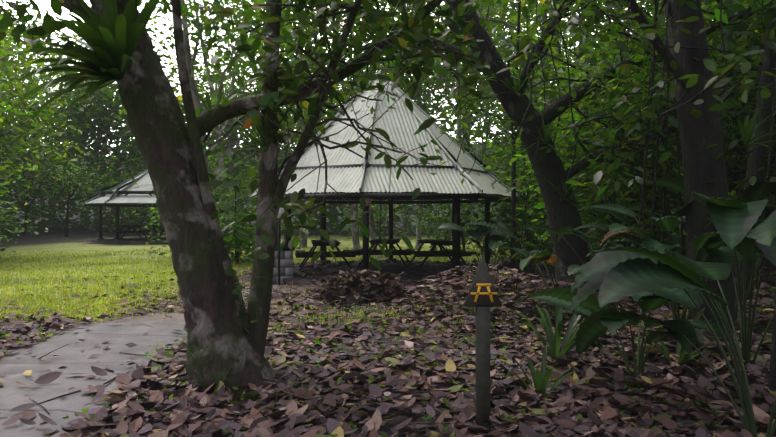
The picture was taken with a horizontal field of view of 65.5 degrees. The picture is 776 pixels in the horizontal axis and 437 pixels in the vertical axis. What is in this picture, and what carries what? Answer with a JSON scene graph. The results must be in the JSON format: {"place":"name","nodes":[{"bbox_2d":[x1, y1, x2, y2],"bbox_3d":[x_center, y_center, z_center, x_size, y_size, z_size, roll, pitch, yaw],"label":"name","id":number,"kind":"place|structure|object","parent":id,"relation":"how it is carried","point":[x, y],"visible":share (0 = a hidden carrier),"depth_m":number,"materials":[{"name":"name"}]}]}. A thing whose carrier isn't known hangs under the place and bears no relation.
{"place":"outdoors","nodes":[
{"label":"outdoors","id":0,"kind":"place"},
{"bbox_2d":[0,321,186,436],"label":"concrete path","id":1,"kind":"structure","parent":0,"point":[74,360],"depth_m":6.34,"materials":[{"name":"grey concrete"}]},
{"bbox_2d":[0,142,519,224],"bbox_3d":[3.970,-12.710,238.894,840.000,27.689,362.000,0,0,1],"label":"shrubs","id":2,"kind":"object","parent":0,"point":[327,220],"depth_m":80.38,"materials":[{"name":"green plant"}]},
{"bbox_2d":[0,246,530,352],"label":"lawn grass","id":3,"kind":"structure","parent":0,"point":[42,296],"depth_m":13.85,"materials":[{"name":"green plant"}]},
{"bbox_2d":[277,208,284,217],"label":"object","id":4,"kind":"object","parent":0,"point":[281,210],"visible":0.29,"depth_m":13.94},
{"bbox_2d":[0,0,712,155],"label":"sky","id":5,"kind":"structure","parent":0,"point":[44,5],"materials":[{"name":"white"}]},
{"bbox_2d":[0,0,755,239],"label":"background trees","id":6,"kind":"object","parent":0,"point":[75,118],"depth_m":46.15,"materials":[{"name":"green plant"}]},
{"bbox_2d":[293,258,462,276],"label":"shelter footings","id":7,"kind":"object","parent":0,"point":[386,259],"visible":0.06,"depth_m":18.73,"materials":[{"name":"grey concrete"}]},
{"bbox_2d":[0,253,775,436],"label":"fallen leaves","id":8,"kind":"object","parent":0,"point":[188,408],"depth_m":5.51,"materials":[{"name":"brown plant"}]},
{"bbox_2d":[438,177,775,436],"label":"paddle plants","id":9,"kind":"object","parent":8,"relation":"on","point":[647,270],"depth_m":4.93,"materials":[{"name":"green plant"}]},
{"bbox_2d":[0,219,775,436],"bbox_3d":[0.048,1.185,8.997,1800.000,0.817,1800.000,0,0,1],"label":"ground","id":10,"kind":"structure","parent":0,"point":[58,241],"depth_m":15.13,"materials":[{"name":"green plant"}]},
{"bbox_2d":[91,237,167,244],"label":"shelter slab","id":11,"kind":"structure","parent":10,"relation":"on","point":[135,240],"depth_m":32.39,"materials":[{"name":"grey concrete"}]},
{"bbox_2d":[97,236,162,240],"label":"shelter footings","id":12,"kind":"object","parent":11,"relation":"on","point":[119,239],"visible":0.27,"depth_m":32.00,"materials":[{"name":"grey concrete"}]},
{"bbox_2d":[112,225,164,238],"bbox_3d":[-14.053,0.786,35.394,3.518,0.783,2.948,0,0,1],"label":"picnic table","id":13,"kind":"object","parent":11,"relation":"on","point":[134,230],"visible":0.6,"depth_m":34.88,"materials":[{"name":"brown wood"}]},
{"bbox_2d":[84,174,219,238],"bbox_3d":[-13.315,-0.849,34.719,6.983,4.055,6.983,0,0,1],"label":"shelter frame","id":14,"kind":"object","parent":10,"relation":"on","point":[113,193],"visible":0.4,"depth_m":32.24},
{"bbox_2d":[84,169,219,204],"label":"shelter roof","id":15,"kind":"structure","parent":14,"relation":"on","point":[137,198],"depth_m":32.48,"materials":[{"name":"grey metal"}]},
{"bbox_2d":[273,250,292,283],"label":"bbq blocks","id":16,"kind":"structure","parent":10,"relation":"on","point":[286,263],"depth_m":14.28,"materials":[{"name":"grey concrete"}]},
{"bbox_2d":[275,218,294,284],"bbox_3d":[-2.709,0.626,14.484,1.001,1.866,0.988,0,0,1],"label":"metal barbecue top","id":17,"kind":"object","parent":10,"relation":"on","point":[278,248],"visible":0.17,"depth_m":13.99,"materials":[{"name":"black metal"}]},
{"bbox_2d":[0,0,581,434],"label":"tree","id":18,"kind":"object","parent":10,"relation":"on","point":[168,142],"depth_m":5.65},
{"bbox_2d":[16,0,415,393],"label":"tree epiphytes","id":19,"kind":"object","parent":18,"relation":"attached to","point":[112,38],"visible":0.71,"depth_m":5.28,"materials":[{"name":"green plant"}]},
{"bbox_2d":[246,268,410,303],"bbox_3d":[-1.087,1.294,11.641,3.095,0.729,1.703,0,0,1],"label":"leaf pile","id":20,"kind":"object","parent":10,"relation":"on","point":[330,283],"visible":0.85,"depth_m":11.24,"materials":[{"name":"brown plant"}]},
{"bbox_2d":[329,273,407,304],"bbox_3d":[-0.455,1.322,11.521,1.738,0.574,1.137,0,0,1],"label":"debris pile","id":21,"kind":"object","parent":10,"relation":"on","point":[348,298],"visible":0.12,"depth_m":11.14,"materials":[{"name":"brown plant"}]},
{"bbox_2d":[283,261,467,284],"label":"shelter slab","id":22,"kind":"structure","parent":10,"relation":"on","point":[396,268],"depth_m":16.60,"materials":[{"name":"grey concrete"}]},
{"bbox_2d":[295,239,475,270],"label":"picnic tables","id":23,"kind":"object","parent":22,"relation":"on","point":[440,243],"visible":0.92,"depth_m":16.84,"materials":[{"name":"brown wood"}]},
{"bbox_2d":[250,111,517,269],"bbox_3d":[-0.203,-1.210,16.590,7.389,5.246,7.389,0,0,1],"label":"shelter frame","id":24,"kind":"object","parent":10,"relation":"on","point":[455,201],"visible":0.27,"depth_m":14.32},
{"bbox_2d":[360,198,370,205],"bbox_3d":[-0.506,-0.414,13.594,0.260,0.260,0.077,0,0,1],"label":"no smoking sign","id":25,"kind":"object","parent":24,"relation":"attached to","point":[368,201],"visible":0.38,"depth_m":13.60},
{"bbox_2d":[249,70,518,200],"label":"shelter roof","id":26,"kind":"structure","parent":24,"relation":"on","point":[400,124],"depth_m":14.52,"materials":[{"name":"grey metal"}]},
{"bbox_2d":[0,0,775,255],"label":"trees","id":27,"kind":"object","parent":10,"relation":"on","point":[225,26],"depth_m":23.06,"materials":[{"name":"green plant"}]},
{"bbox_2d":[0,0,775,277],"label":"trees","id":28,"kind":"object","parent":10,"relation":"on","point":[588,195],"depth_m":14.93,"materials":[{"name":"green plant"}]},
{"bbox_2d":[0,280,775,436],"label":"ground herbs","id":29,"kind":"object","parent":10,"relation":"on","point":[444,427],"visible":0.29,"depth_m":6.03,"materials":[{"name":"green plant"}]},
{"bbox_2d":[177,0,775,280],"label":"tree","id":30,"kind":"object","parent":10,"relation":"on","point":[549,167],"depth_m":10.73,"materials":[{"name":"green plant"}]},
{"bbox_2d":[494,66,589,213],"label":"epiphytic ferns","id":31,"kind":"object","parent":30,"relation":"attached to","point":[517,87],"visible":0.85,"depth_m":10.58,"materials":[{"name":"green plant"}]},
{"bbox_2d":[464,257,501,425],"bbox_3d":[0.723,0.965,4.604,0.280,1.340,0.100,0,0,1],"label":"sign post","id":32,"kind":"object","parent":10,"relation":"on","point":[483,305],"visible":0.8,"depth_m":4.55,"materials":[{"name":"concrete"}]},
{"bbox_2d":[471,283,496,302],"bbox_3d":[0.722,0.561,4.548,0.200,0.144,0.004,0,0,1],"label":"picnic table symbol","id":33,"kind":"object","parent":32,"relation":"attached to","point":[478,292],"visible":1,"depth_m":4.55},
{"bbox_2d":[320,249,721,394],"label":"strap plants","id":34,"kind":"object","parent":10,"relation":"on","point":[540,381],"visible":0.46,"depth_m":6.05,"materials":[{"name":"green plant"}]},
{"bbox_2d":[442,0,775,289],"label":"hanging vines","id":35,"kind":"object","parent":10,"relation":"on","point":[723,43],"visible":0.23,"depth_m":8.77,"materials":[{"name":"brown plant"}]},
{"bbox_2d":[510,0,775,389],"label":"trees","id":36,"kind":"object","parent":10,"relation":"on","point":[698,137],"depth_m":6.91,"materials":[{"name":"green plant"}]},
{"bbox_2d":[732,0,775,153],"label":"epiphytes","id":37,"kind":"object","parent":36,"relation":"attached to","point":[746,131],"visible":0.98,"depth_m":6.64,"materials":[{"name":"green plant"}]}
]}

